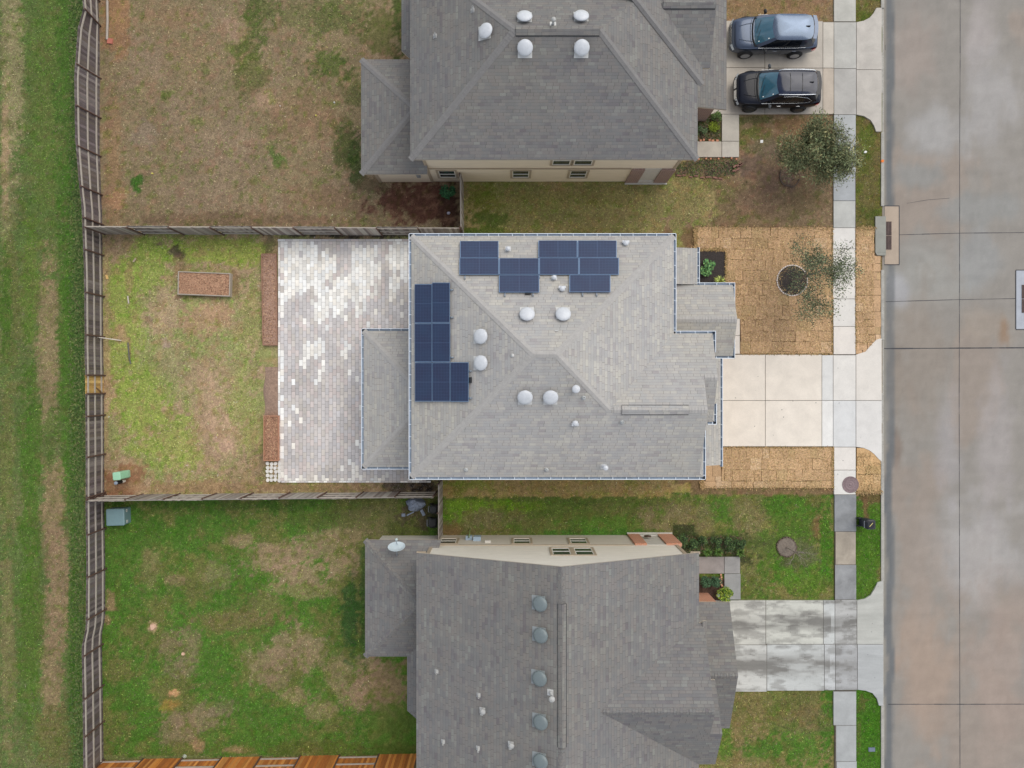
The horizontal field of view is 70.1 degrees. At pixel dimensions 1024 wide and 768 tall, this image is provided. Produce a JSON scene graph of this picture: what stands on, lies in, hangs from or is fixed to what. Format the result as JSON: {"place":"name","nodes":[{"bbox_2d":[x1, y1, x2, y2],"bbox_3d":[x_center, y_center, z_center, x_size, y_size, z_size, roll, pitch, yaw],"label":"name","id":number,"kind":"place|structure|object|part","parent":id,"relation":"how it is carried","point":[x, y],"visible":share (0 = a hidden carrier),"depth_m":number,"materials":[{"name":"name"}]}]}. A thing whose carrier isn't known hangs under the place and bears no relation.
{"place":"outdoors","nodes":[
{"label":"outdoors","id":0,"kind":"place"},
{"bbox_2d":[66,0,85,767],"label":"tall grass","id":1,"kind":"structure","parent":0,"point":[80,521],"depth_m":39.98,"materials":[{"name":"green plant"}]},
{"bbox_2d":[114,479,125,484],"bbox_3d":[-21.260,5.315,39.588,0.200,0.924,0.197,0,90,0],"label":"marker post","id":2,"kind":"object","parent":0,"point":[119,482],"visible":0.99,"depth_m":39.46,"materials":[{"name":"white plastic"}]},
{"bbox_2d":[0,0,881,767],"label":"ground","id":3,"kind":"structure","parent":0,"point":[390,722],"depth_m":40.03,"materials":[{"name":"plant"}]},
{"bbox_2d":[74,0,106,767],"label":"back fence","id":4,"kind":"object","parent":3,"relation":"on","point":[87,100],"visible":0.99,"depth_m":38.99,"materials":[{"name":"brown wood"}]},
{"bbox_2d":[106,0,108,39],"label":"loose pipe","id":5,"kind":"object","parent":3,"relation":"on","point":[107,16],"visible":1,"depth_m":39.92,"materials":[{"name":"plastic"}]},
{"bbox_2d":[107,38,112,43],"bbox_3d":[-22.041,-18.794,39.990,0.333,0.080,0.297,6,90,0],"label":"paver brick","id":6,"kind":"object","parent":3,"relation":"on","point":[109,40],"visible":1,"depth_m":39.95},
{"bbox_2d":[106,507,130,525],"bbox_3d":[-21.380,7.180,39.683,1.008,0.734,0.930,0,90,0],"label":"transformer box","id":7,"kind":"object","parent":3,"relation":"on","point":[116,516],"visible":1,"depth_m":39.32,"materials":[{"name":"teal"}]},
{"bbox_2d":[112,470,130,479],"bbox_3d":[-21.133,4.930,39.525,0.426,1.050,0.431,-5,90,0],"label":"utility pedestal","id":8,"kind":"object","parent":3,"relation":"on","point":[120,475],"visible":1,"depth_m":39.18,"materials":[{"name":"plastic"}]},
{"bbox_2d":[127,342,130,363],"bbox_3d":[-20.972,-1.681,39.970,0.110,0.070,1.194,-7,90,0],"label":"drain pipe","id":9,"kind":"object","parent":3,"relation":"on","point":[128,352],"visible":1,"depth_m":39.94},
{"bbox_2d":[150,624,156,629],"bbox_3d":[-19.647,13.308,39.975,0.311,0.110,0.352,-16,90,0],"label":"clod","id":10,"kind":"object","parent":3,"relation":"on","point":[153,626],"visible":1,"depth_m":39.92,"materials":[{"name":"soil"}]},
{"bbox_2d":[178,271,232,296],"bbox_3d":[-16.767,-5.452,39.875,2.872,0.350,1.261,2,90,0],"label":"raised garden bed","id":11,"kind":"object","parent":3,"relation":"on","point":[204,284],"visible":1,"depth_m":39.76,"materials":[{"name":"brown soil"}]},
{"bbox_2d":[95,753,415,767],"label":"side fence","id":12,"kind":"object","parent":3,"relation":"on","point":[383,760],"visible":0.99,"depth_m":39.44,"materials":[{"name":"brown wood"}]},
{"bbox_2d":[86,490,437,501],"bbox_3d":[-13.178,5.991,39.095,18.228,1.910,0.144,-1,90,0],"label":"side fence","id":13,"kind":"object","parent":3,"relation":"on","point":[215,496],"visible":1,"depth_m":38.97,"materials":[{"name":"wood"}]},
{"bbox_2d":[261,253,277,345],"bbox_3d":[-13.260,-4.624,39.929,0.877,0.242,5.028,0,90,0],"label":"raised garden bed","id":14,"kind":"object","parent":3,"relation":"on","point":[269,288],"visible":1,"depth_m":39.85,"materials":[{"name":"brown soil"}]},
{"bbox_2d":[263,367,277,415],"bbox_3d":[-13.151,0.411,39.976,0.986,0.108,2.685,0,90,0],"label":"soil patch","id":15,"kind":"object","parent":3,"relation":"on","point":[270,390],"visible":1,"depth_m":39.96,"materials":[{"name":"soil"}]},
{"bbox_2d":[263,415,279,460],"bbox_3d":[-13.120,2.958,39.895,0.843,0.310,2.468,0,90,0],"label":"raised garden bed","id":16,"kind":"object","parent":3,"relation":"on","point":[271,437],"visible":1,"depth_m":39.79,"materials":[{"name":"wood"}]},
{"bbox_2d":[84,226,461,235],"bbox_3d":[-12.534,-8.182,39.095,19.679,1.910,0.144,0,90,0],"label":"side fence","id":17,"kind":"object","parent":3,"relation":"on","point":[263,231],"visible":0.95,"depth_m":38.93,"materials":[{"name":"wood"}]},
{"bbox_2d":[265,462,281,482],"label":"cobbles","id":18,"kind":"object","parent":3,"relation":"on","point":[275,479],"visible":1,"depth_m":39.94,"materials":[{"name":"stone"}]},
{"bbox_2d":[278,239,430,482],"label":"patio","id":19,"kind":"structure","parent":3,"relation":"on","point":[335,296],"depth_m":39.95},
{"bbox_2d":[322,235,436,491],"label":"leaf litter","id":20,"kind":"object","parent":3,"relation":"on","point":[395,483],"visible":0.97,"depth_m":39.98,"materials":[{"name":"brown plant"}]},
{"bbox_2d":[402,498,425,516],"bbox_3d":[-5.363,6.731,39.747,1.355,0.573,1.048,0,90,0],"label":"tarp bundle","id":21,"kind":"object","parent":3,"relation":"on","point":[415,504],"visible":0.99,"depth_m":39.64,"materials":[{"name":"plastic"}]},
{"bbox_2d":[428,517,436,527],"bbox_3d":[-4.328,7.500,39.640,0.564,0.720,0.510,0,90,0],"label":"trash bin","id":22,"kind":"object","parent":3,"relation":"on","point":[432,522],"visible":1,"depth_m":39.30,"materials":[{"name":"black plastic"}]},
{"bbox_2d":[428,503,437,513],"bbox_3d":[-4.253,6.725,39.540,0.514,0.920,0.459,0,90,0],"label":"trash bin","id":23,"kind":"object","parent":3,"relation":"on","point":[433,508],"visible":0.94,"depth_m":39.10,"materials":[{"name":"black plastic"}]},
{"bbox_2d":[437,480,442,538],"bbox_3d":[-3.859,6.767,39.110,0.144,1.880,3.104,0,90,0],"label":"side fence","id":24,"kind":"object","parent":3,"relation":"on","point":[440,508],"visible":0.94,"depth_m":38.72,"materials":[{"name":"wood"}]},
{"bbox_2d":[439,184,455,199],"bbox_3d":[-3.486,-10.359,39.620,0.946,0.830,0.856,0,90,0],"label":"shrub","id":25,"kind":"object","parent":3,"relation":"on","point":[445,193],"visible":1,"depth_m":39.43,"materials":[{"name":"green plant"}]},
{"bbox_2d":[459,173,463,232],"bbox_3d":[-2.708,-9.617,39.110,0.143,1.880,2.885,-1,90,0],"label":"side fence","id":26,"kind":"object","parent":3,"relation":"on","point":[461,226],"visible":0.97,"depth_m":38.53,"materials":[{"name":"wood"}]},
{"bbox_2d":[359,0,726,184],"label":"house","id":27,"kind":"structure","parent":3,"relation":"on","point":[630,92],"depth_m":33.97,"materials":[{"name":"grey"}]},
{"bbox_2d":[435,170,458,178],"bbox_3d":[-3.420,-11.078,38.550,1.100,1.420,0.065,0,90,0],"label":"window","id":28,"kind":"structure","parent":27,"relation":"in","point":[442,174],"depth_m":38.55,"materials":[{"name":"beige glass"}]},
{"bbox_2d":[510,170,530,178],"bbox_3d":[0.460,-11.078,38.550,1.100,1.420,0.065,0,90,0],"label":"window","id":29,"kind":"structure","parent":27,"relation":"in","point":[514,174],"depth_m":38.55,"materials":[{"name":"beige glass"}]},
{"bbox_2d":[550,160,571,165],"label":"window","id":30,"kind":"structure","parent":27,"relation":"in","point":[552,162],"depth_m":36.55,"materials":[{"name":"beige glass"}]},
{"bbox_2d":[567,170,589,178],"bbox_3d":[3.490,-11.078,38.550,1.100,1.420,0.065,0,90,0],"label":"window","id":31,"kind":"structure","parent":27,"relation":"in","point":[572,174],"depth_m":38.55,"materials":[{"name":"beige glass"}]},
{"bbox_2d":[571,160,594,165],"bbox_3d":[3.560,-11.078,36.200,1.140,1.620,0.065,0,90,0],"label":"window","id":32,"kind":"structure","parent":27,"relation":"in","point":[574,162],"depth_m":36.55,"materials":[{"name":"beige glass"}]},
{"bbox_2d":[361,233,736,479],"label":"house","id":33,"kind":"structure","parent":3,"relation":"on","point":[622,379],"depth_m":33.95,"materials":[{"name":"grey"}]},
{"bbox_2d":[415,283,472,401],"bbox_3d":[-3.188,-1.952,33.830,2.803,1.273,5.554,0,90,0],"label":"solar array","id":34,"kind":"object","parent":33,"relation":"on","point":[450,381],"visible":1,"depth_m":33.95,"materials":[{"name":"blue glass"}]},
{"bbox_2d":[460,240,618,296],"bbox_3d":[1.266,-5.358,33.796,7.428,1.281,2.812,0,90,0],"label":"solar array","id":35,"kind":"object","parent":33,"relation":"on","point":[593,266],"visible":1,"depth_m":33.85,"materials":[{"name":"blue glass"}]},
{"bbox_2d":[363,532,737,767],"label":"house","id":36,"kind":"structure","parent":3,"relation":"on","point":[567,651],"depth_m":33.52,"materials":[{"name":"grey"}]},
{"bbox_2d":[388,538,404,555],"bbox_3d":[-5.712,8.076,36.262,0.810,1.156,0.714,-44,90,0],"label":"satellite dish","id":37,"kind":"object","parent":36,"relation":"on","point":[396,546],"visible":1,"depth_m":36.20,"materials":[{"name":"metal"}]},
{"bbox_2d":[440,537,459,543],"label":"window","id":38,"kind":"structure","parent":36,"relation":"in","point":[444,540],"depth_m":38.59,"materials":[{"name":"beige glass"}]},
{"bbox_2d":[473,535,480,540],"bbox_3d":[-1.845,8.175,38.775,0.400,0.550,0.220,0,90,0],"label":"electric meter","id":39,"kind":"object","parent":36,"relation":"attached to","point":[476,537],"visible":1,"depth_m":38.50,"materials":[{"name":"metal"}]},
{"bbox_2d":[511,537,532,543],"bbox_3d":[0.520,8.263,38.450,1.100,1.420,0.065,0,90,0],"label":"window","id":40,"kind":"structure","parent":36,"relation":"in","point":[515,540],"depth_m":38.59,"materials":[{"name":"clear glass"}]},
{"bbox_2d":[549,547,573,555],"bbox_3d":[2.430,8.277,36.125,1.120,1.670,0.065,0,90,0],"label":"window","id":41,"kind":"structure","parent":36,"relation":"in","point":[554,551],"depth_m":36.09,"materials":[{"name":"beige glass"}]},
{"bbox_2d":[567,537,589,543],"bbox_3d":[3.490,8.263,38.450,1.100,1.420,0.065,0,90,0],"label":"window","id":42,"kind":"structure","parent":36,"relation":"in","point":[571,540],"depth_m":38.59,"materials":[{"name":"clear glass"}]},
{"bbox_2d":[571,547,596,555],"bbox_3d":[3.550,8.277,36.125,1.120,1.670,0.065,0,90,0],"label":"window","id":43,"kind":"structure","parent":36,"relation":"in","point":[577,551],"depth_m":36.09,"materials":[{"name":"clear glass"}]},
{"bbox_2d":[676,533,688,547],"bbox_3d":[9.242,8.509,39.714,0.700,0.643,0.855,0,90,0],"label":"shrub","id":44,"kind":"object","parent":3,"relation":"on","point":[681,538],"visible":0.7,"depth_m":39.56,"materials":[{"name":"green plant"}]},
{"bbox_2d":[688,538,697,549],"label":"shrub","id":45,"kind":"object","parent":3,"relation":"on","point":[693,544],"visible":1,"depth_m":39.58,"materials":[{"name":"green plant"}]},
{"bbox_2d":[677,174,722,178],"bbox_3d":[10.273,-11.342,39.995,2.536,0.090,0.149,4,90,0],"label":"edging brick row","id":46,"kind":"object","parent":3,"relation":"on","point":[700,177],"visible":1,"depth_m":39.95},
{"bbox_2d":[697,536,707,545],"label":"shrub","id":47,"kind":"object","parent":3,"relation":"on","point":[702,540],"visible":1,"depth_m":39.68,"materials":[{"name":"green plant"}]},
{"bbox_2d":[698,125,707,134],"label":"shrub","id":48,"kind":"object","parent":3,"relation":"on","point":[702,129],"visible":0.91,"depth_m":39.72,"materials":[{"name":"green plant"}]},
{"bbox_2d":[699,576,711,587],"bbox_3d":[10.525,10.755,39.699,0.698,0.671,0.691,0,90,0],"label":"clipped shrub","id":49,"kind":"object","parent":3,"relation":"on","point":[704,583],"visible":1,"depth_m":39.56,"materials":[{"name":"green plant"}]},
{"bbox_2d":[703,547,711,557],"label":"grass clump","id":50,"kind":"object","parent":3,"relation":"on","point":[706,552],"visible":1,"depth_m":39.73,"materials":[{"name":"green plant"}]},
{"bbox_2d":[676,116,741,554],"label":"bed weeds","id":51,"kind":"object","parent":3,"relation":"on","point":[698,168],"visible":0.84,"depth_m":39.97,"materials":[{"name":"green plant"}]},
{"bbox_2d":[699,139,718,141],"bbox_3d":[10.787,-13.341,39.985,1.062,0.110,0.183,0,90,0],"label":"edging brick row","id":52,"kind":"object","parent":3,"relation":"on","point":[700,140],"visible":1,"depth_m":39.93,"materials":[{"name":"ceramic"}]},
{"bbox_2d":[700,250,725,282],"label":"planting bed soil","id":53,"kind":"structure","parent":3,"relation":"on","point":[718,258],"depth_m":39.98,"materials":[{"name":"soil"}]},
{"bbox_2d":[700,259,715,275],"bbox_3d":[10.614,-6.321,39.733,0.792,0.607,0.987,22,90,0],"label":"shrub","id":54,"kind":"object","parent":53,"relation":"on","point":[706,268],"visible":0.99,"depth_m":39.63,"materials":[{"name":"green plant"}]},
{"bbox_2d":[714,276,724,282],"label":"yucca","id":55,"kind":"object","parent":53,"relation":"on","point":[718,279],"visible":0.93,"depth_m":39.64,"materials":[{"name":"yellow plant"}]},
{"bbox_2d":[708,121,719,131],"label":"shrub","id":56,"kind":"object","parent":3,"relation":"on","point":[712,126],"visible":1,"depth_m":39.87,"materials":[{"name":"green plant"}]},
{"bbox_2d":[710,537,721,548],"bbox_3d":[11.122,8.658,39.700,0.719,0.671,0.690,0,90,0],"label":"shrub","id":57,"kind":"object","parent":3,"relation":"on","point":[717,541],"visible":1,"depth_m":39.63,"materials":[{"name":"green plant"}]},
{"bbox_2d":[711,110,721,120],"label":"shrub","id":58,"kind":"object","parent":3,"relation":"on","point":[714,116],"visible":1,"depth_m":39.67,"materials":[{"name":"green plant"}]},
{"bbox_2d":[711,575,721,587],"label":"clipped shrub","id":59,"kind":"object","parent":3,"relation":"on","point":[716,582],"visible":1,"depth_m":39.58,"materials":[{"name":"green plant"}]},
{"bbox_2d":[712,548,721,556],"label":"grass clump","id":60,"kind":"object","parent":3,"relation":"on","point":[718,551],"visible":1,"depth_m":39.76,"materials":[{"name":"green plant"}]},
{"bbox_2d":[698,114,738,157],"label":"path","id":61,"kind":"structure","parent":3,"relation":"on","point":[727,145],"depth_m":39.95,"materials":[{"name":"concrete"}]},
{"bbox_2d":[717,586,733,601],"bbox_3d":[11.548,11.415,39.704,0.887,0.663,0.890,40,90,0],"label":"shrub","id":62,"kind":"object","parent":3,"relation":"on","point":[726,591],"visible":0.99,"depth_m":39.57,"materials":[{"name":"green plant"}]},
{"bbox_2d":[723,537,735,552],"bbox_3d":[11.786,8.764,39.717,0.798,0.639,0.785,44,90,0],"label":"shrub","id":63,"kind":"object","parent":3,"relation":"on","point":[727,542],"visible":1,"depth_m":39.66,"materials":[{"name":"green plant"}]},
{"bbox_2d":[735,319,739,353],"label":"path","id":64,"kind":"structure","parent":3,"relation":"on","point":[737,344],"depth_m":39.95,"materials":[{"name":"concrete"}]},
{"bbox_2d":[732,163,742,171],"bbox_3d":[12.314,-11.866,39.975,0.714,0.130,0.325,-35,90,0],"label":"edging brick row","id":65,"kind":"object","parent":3,"relation":"on","point":[738,165],"visible":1,"depth_m":39.91,"materials":[{"name":"brick"}]},
{"bbox_2d":[733,538,745,549],"bbox_3d":[12.371,8.711,39.722,0.745,0.626,0.648,0,90,0],"label":"shrub","id":66,"kind":"object","parent":3,"relation":"on","point":[742,544],"visible":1,"depth_m":39.60,"materials":[{"name":"green plant"}]},
{"bbox_2d":[736,549,744,558],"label":"grass clump","id":67,"kind":"object","parent":3,"relation":"on","point":[740,552],"visible":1,"depth_m":39.74,"materials":[{"name":"green plant"}]},
{"bbox_2d":[703,447,832,487],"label":"sod lawn","id":68,"kind":"structure","parent":3,"relation":"on","point":[714,473],"depth_m":39.97,"materials":[{"name":"plant"}]},
{"bbox_2d":[691,224,882,495],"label":"yard","id":69,"kind":"structure","parent":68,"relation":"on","point":[702,484],"depth_m":39.95,"materials":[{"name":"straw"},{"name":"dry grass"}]},
{"bbox_2d":[776,537,796,556],"bbox_3d":[15.041,8.930,39.977,1.130,0.105,1.138,0,90,0],"label":"tree ring","id":70,"kind":"object","parent":3,"relation":"on","point":[783,543],"visible":0.96,"depth_m":39.95,"materials":[{"name":"soil"}]},
{"bbox_2d":[779,169,799,186],"bbox_3d":[15.106,-11.170,39.990,1.198,0.080,0.730,26,90,0],"label":"tree ring","id":71,"kind":"object","parent":3,"relation":"on","point":[786,184],"visible":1,"depth_m":39.95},
{"bbox_2d":[776,265,807,295],"bbox_3d":[15.325,-5.667,39.970,1.739,0.120,1.740,0,90,0],"label":"tree ring","id":72,"kind":"object","parent":3,"relation":"on","point":[784,279],"visible":0.71,"depth_m":39.95,"materials":[{"name":"soil"}]},
{"bbox_2d":[786,542,812,565],"bbox_3d":[15.389,9.097,38.941,1.280,2.188,1.733,33,90,0],"label":"tree","id":73,"kind":"object","parent":3,"relation":"on","point":[798,552],"visible":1,"depth_m":38.73,"materials":[{"name":"grey plant"}]},
{"bbox_2d":[771,107,869,193],"bbox_3d":[15.876,-11.970,37.960,5.060,4.192,3.891,25,90,0],"label":"tree","id":74,"kind":"object","parent":3,"relation":"on","point":[821,141],"visible":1,"depth_m":37.12,"materials":[{"name":"green plant"}]},
{"bbox_2d":[783,233,864,328],"bbox_3d":[15.678,-5.296,37.718,4.072,4.640,4.829,22,90,0],"label":"tree","id":75,"kind":"object","parent":3,"relation":"on","point":[834,267],"visible":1,"depth_m":37.05,"materials":[{"name":"green plant"}]},
{"bbox_2d":[856,517,875,529],"bbox_3d":[19.133,7.520,39.495,0.625,1.010,0.530,0,90,0],"label":"trash bin","id":76,"kind":"object","parent":3,"relation":"on","point":[868,524],"visible":1,"depth_m":39.05,"materials":[{"name":"black plastic"}]},
{"bbox_2d":[856,229,880,353],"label":"sod lawn","id":77,"kind":"structure","parent":3,"relation":"on","point":[876,292],"depth_m":39.97,"materials":[{"name":"plant"}]},
{"bbox_2d":[856,448,880,491],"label":"sod lawn","id":78,"kind":"structure","parent":3,"relation":"on","point":[874,459],"depth_m":39.97,"materials":[{"name":"plant"}]},
{"bbox_2d":[868,747,874,751],"bbox_3d":[19.712,20.027,40.013,0.356,0.074,0.219,0,90,0],"label":"meter lid","id":79,"kind":"object","parent":3,"relation":"on","point":[871,749],"visible":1,"depth_m":39.98,"materials":[{"name":"stone"}]},
{"bbox_2d":[875,216,885,255],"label":"inlet slab","id":80,"kind":"structure","parent":3,"relation":"on","point":[880,236],"depth_m":39.95,"materials":[{"name":"concrete"}]},
{"bbox_2d":[881,462,883,580],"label":"kerb","id":81,"kind":"structure","parent":3,"relation":"on","point":[882,522],"depth_m":39.97,"materials":[{"name":"concrete"}]},
{"bbox_2d":[881,340,883,461],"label":"kerb","id":82,"kind":"structure","parent":3,"relation":"on","point":[882,400],"depth_m":40.03,"materials":[{"name":"concrete"}]},
{"bbox_2d":[881,132,883,205],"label":"kerb","id":83,"kind":"structure","parent":3,"relation":"on","point":[882,169],"depth_m":39.97,"materials":[{"name":"concrete"}]},
{"bbox_2d":[881,270,883,339],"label":"kerb","id":84,"kind":"structure","parent":3,"relation":"on","point":[882,304],"depth_m":39.97,"materials":[{"name":"concrete"}]},
{"bbox_2d":[881,705,883,767],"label":"kerb","id":85,"kind":"structure","parent":3,"relation":"on","point":[882,736],"depth_m":39.97,"materials":[{"name":"concrete"}]},
{"bbox_2d":[882,8,883,131],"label":"kerb","id":86,"kind":"structure","parent":3,"relation":"on","point":[882,69],"depth_m":40.03,"materials":[{"name":"concrete"}]},
{"bbox_2d":[883,581,883,704],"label":"kerb","id":87,"kind":"structure","parent":3,"relation":"on","point":[883,642],"depth_m":40.03,"materials":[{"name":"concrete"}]},
{"bbox_2d":[699,557,740,599],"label":"path","id":88,"kind":"structure","parent":0,"point":[728,568],"depth_m":39.95,"materials":[{"name":"concrete"}]},
{"bbox_2d":[710,8,881,131],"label":"driveway","id":89,"kind":"structure","parent":0,"point":[831,57],"depth_m":39.95,"materials":[{"name":"concrete"}]},
{"bbox_2d":[728,9,818,58],"bbox_3d":[14.032,-18.780,39.119,4.730,1.776,2.394,0,90,0],"label":"parked car","id":90,"kind":"object","parent":89,"relation":"on","point":[792,36],"visible":1,"depth_m":38.75,"materials":[{"name":"grey paint"}]},
{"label":"side window","id":91,"kind":"part","parent":90,"relation":"part of","materials":[{"name":"black glass"}]},
{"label":"side window","id":92,"kind":"part","parent":90,"relation":"part of","materials":[{"name":"black glass"}]},
{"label":"rear window","id":93,"kind":"part","parent":90,"relation":"part of","materials":[{"name":"grey glass"}]},
{"bbox_2d":[732,64,821,112],"bbox_3d":[14.267,-15.850,39.131,4.620,1.760,2.417,0,90,0],"label":"parked car","id":94,"kind":"object","parent":89,"relation":"on","point":[795,90],"visible":1,"depth_m":38.74,"materials":[{"name":"black paint"}]},
{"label":"side window","id":95,"kind":"part","parent":94,"relation":"part of","materials":[{"name":"black glass"}]},
{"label":"side window","id":96,"kind":"part","parent":94,"relation":"part of","materials":[{"name":"black glass"}]},
{"bbox_2d":[856,22,856,113],"bbox_3d":[15.315,-17.315,40.083,9.753,0.235,5.041,0,90,0],"label":"driveway joint","id":97,"kind":"object","parent":89,"relation":"on","point":[856,67],"visible":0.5,"depth_m":39.97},
{"bbox_2d":[715,581,882,705],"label":"driveway","id":98,"kind":"structure","parent":0,"point":[800,638],"depth_m":39.95,"materials":[{"name":"concrete"}]},
{"bbox_2d":[766,644,857,689],"bbox_3d":[15.370,14.315,40.083,9.863,0.235,4.849,0,90,0],"label":"driveway joint","id":99,"kind":"object","parent":98,"relation":"on","point":[835,666],"visible":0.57,"depth_m":39.97,"materials":[{"name":"concrete"}]},
{"bbox_2d":[723,339,881,461],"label":"driveway","id":100,"kind":"structure","parent":0,"point":[808,423],"depth_m":39.95,"materials":[{"name":"concrete"}]},
{"bbox_2d":[723,400,880,400],"bbox_3d":[15.329,0.918,40.083,9.781,0.235,4.904,0,90,0],"label":"driveway joint","id":101,"kind":"object","parent":100,"relation":"on","point":[801,400],"visible":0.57,"depth_m":39.97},
{"bbox_2d":[832,228,855,493],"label":"sidewalk","id":102,"kind":"structure","parent":0,"point":[844,457],"depth_m":39.95,"materials":[{"name":"concrete"}]},
{"bbox_2d":[842,476,858,492],"bbox_3d":[18.520,5.507,39.944,0.910,0.040,0.910,0,90,0],"label":"manhole cover","id":103,"kind":"object","parent":102,"relation":"on","point":[850,484],"visible":1,"depth_m":39.94,"materials":[{"name":"metal"}]},
{"bbox_2d":[833,0,856,767],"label":"sidewalk","id":104,"kind":"structure","parent":0,"point":[844,707],"depth_m":39.95,"materials":[{"name":"concrete"}]},
{"bbox_2d":[834,173,855,354],"bbox_3d":[18.247,-8.164,40.083,1.151,0.235,13.151,0,90,0],"label":"sidewalk joint","id":105,"kind":"object","parent":104,"relation":"on","point":[855,276],"visible":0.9,"depth_m":39.97,"materials":[{"name":"concrete"}]},
{"bbox_2d":[834,690,855,767],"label":"sidewalk joint","id":106,"kind":"object","parent":104,"relation":"on","point":[835,763],"visible":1,"depth_m":39.97,"materials":[{"name":"concrete"}]},
{"bbox_2d":[834,494,855,599],"bbox_3d":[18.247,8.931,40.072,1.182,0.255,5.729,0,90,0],"label":"sidewalk","id":107,"kind":"structure","parent":0,"point":[845,520],"depth_m":39.95,"materials":[{"name":"concrete"}]},
{"bbox_2d":[882,0,1023,767],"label":"road","id":108,"kind":"structure","parent":0,"point":[943,96],"depth_m":40.04,"materials":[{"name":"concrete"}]},
{"bbox_2d":[884,206,899,264],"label":"storm drain","id":109,"kind":"object","parent":108,"relation":"on","point":[892,215],"visible":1,"depth_m":40.08,"materials":[{"name":"concrete"}]},
{"bbox_2d":[884,24,1023,704],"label":"road joint","id":110,"kind":"object","parent":108,"relation":"on","point":[959,299],"visible":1,"depth_m":40.03,"materials":[{"name":"asphalt"}]},
{"bbox_2d":[1015,270,1023,329],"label":"storm drain","id":111,"kind":"object","parent":108,"relation":"on","point":[1019,299],"visible":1,"depth_m":40.02,"materials":[{"name":"concrete"}]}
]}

